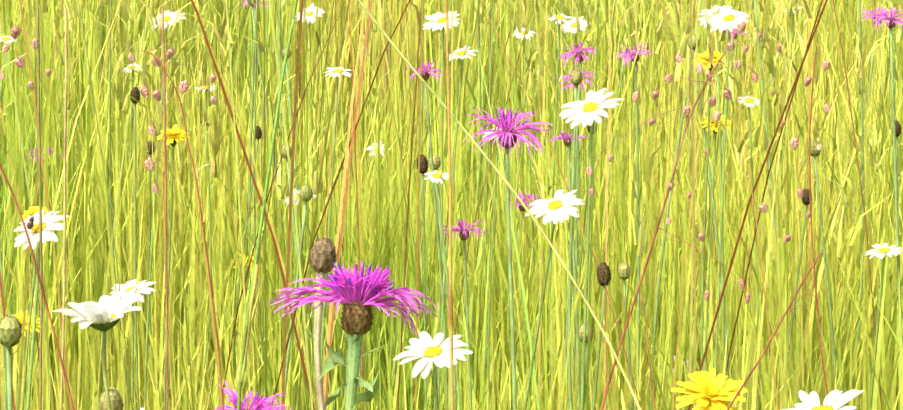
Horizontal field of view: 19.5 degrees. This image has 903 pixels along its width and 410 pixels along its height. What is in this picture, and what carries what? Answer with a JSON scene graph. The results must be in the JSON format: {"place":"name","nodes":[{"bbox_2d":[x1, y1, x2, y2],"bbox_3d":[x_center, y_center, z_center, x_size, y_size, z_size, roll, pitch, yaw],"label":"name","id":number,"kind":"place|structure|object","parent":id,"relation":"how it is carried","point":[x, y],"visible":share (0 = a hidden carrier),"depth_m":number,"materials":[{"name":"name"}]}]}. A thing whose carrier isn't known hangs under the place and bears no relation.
{"place":"outdoors","nodes":[
{"label":"outdoors","id":0,"kind":"place"},
{"bbox_2d":[0,0,902,409],"bbox_3d":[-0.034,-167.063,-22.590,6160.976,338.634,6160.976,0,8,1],"label":"ground","id":1,"kind":"structure","parent":0,"point":[498,156],"depth_m":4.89,"materials":[{"name":"plant"}]},
{"bbox_2d":[306,272,388,409],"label":"stem","id":2,"kind":"object","parent":1,"relation":"on","point":[352,374],"depth_m":0.89,"materials":[{"name":"green plant"}]},
{"bbox_2d":[312,274,363,394],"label":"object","id":3,"kind":"object","parent":2,"relation":"attached to","point":[347,351],"visible":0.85,"depth_m":0.89,"materials":[{"name":"green plant"}]},
{"bbox_2d":[309,237,374,335],"bbox_3d":[-0.039,0.028,0.922,0.028,0.024,0.079,0,8,1],"label":"knap involucre","id":4,"kind":"object","parent":2,"relation":"attached to","point":[356,318],"visible":0.98,"depth_m":0.89,"materials":[{"name":"brown plant"}]},
{"bbox_2d":[268,262,439,338],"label":"knapweed flower petals","id":5,"kind":"object","parent":2,"relation":"attached to","point":[369,288],"visible":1,"depth_m":0.89,"materials":[{"name":"purple plant"}]},
{"bbox_2d":[8,9,888,407],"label":"flower greens","id":6,"kind":"object","parent":1,"relation":"on","point":[114,323],"visible":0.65,"depth_m":0.95,"materials":[{"name":"green plant"}]},
{"bbox_2d":[4,7,888,409],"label":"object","id":7,"kind":"object","parent":6,"relation":"on","point":[718,391],"visible":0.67,"depth_m":1.18,"materials":[{"name":"yellow plant"}]},
{"bbox_2d":[0,3,902,409],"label":"daisy petals","id":8,"kind":"object","parent":6,"relation":"on","point":[104,309],"visible":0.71,"depth_m":1.44,"materials":[{"name":"white plant"}]},
{"bbox_2d":[22,214,37,229],"bbox_3d":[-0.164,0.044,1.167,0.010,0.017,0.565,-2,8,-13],"label":"insect","id":9,"kind":"object","parent":8,"relation":"on","point":[30,224],"visible":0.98,"depth_m":1.44},
{"bbox_2d":[0,0,902,409],"bbox_3d":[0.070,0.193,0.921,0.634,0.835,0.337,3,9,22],"label":"grass stems","id":10,"kind":"object","parent":1,"relation":"on","point":[250,302],"visible":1,"depth_m":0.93,"materials":[{"name":"plant"}]},
{"bbox_2d":[0,23,829,303],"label":"briza spikelets","id":11,"kind":"object","parent":10,"relation":"attached to","point":[183,86],"visible":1,"depth_m":0.97,"materials":[{"name":"brown plant"}]},
{"bbox_2d":[0,0,902,409],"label":"flower stems","id":12,"kind":"object","parent":1,"relation":"on","point":[442,250],"visible":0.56,"depth_m":2.23,"materials":[{"name":"green plant"}]},
{"bbox_2d":[0,0,901,409],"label":"flower buds","id":13,"kind":"object","parent":12,"relation":"on","point":[10,330],"visible":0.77,"depth_m":2.02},
{"bbox_2d":[25,0,902,409],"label":"knapweed flowers","id":14,"kind":"object","parent":12,"relation":"on","point":[505,122],"visible":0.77,"depth_m":1.60,"materials":[{"name":"purple plant"}]},
{"bbox_2d":[0,0,902,296],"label":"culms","id":15,"kind":"object","parent":1,"relation":"on","point":[682,50],"visible":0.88,"depth_m":2.33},
{"bbox_2d":[1,0,902,187],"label":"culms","id":16,"kind":"object","parent":1,"relation":"on","point":[442,8],"visible":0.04,"depth_m":4.12,"materials":[{"name":"green plant"}]},
{"bbox_2d":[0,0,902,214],"bbox_3d":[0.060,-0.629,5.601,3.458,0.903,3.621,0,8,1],"label":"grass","id":17,"kind":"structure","parent":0,"point":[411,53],"depth_m":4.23,"materials":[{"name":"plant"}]}
]}

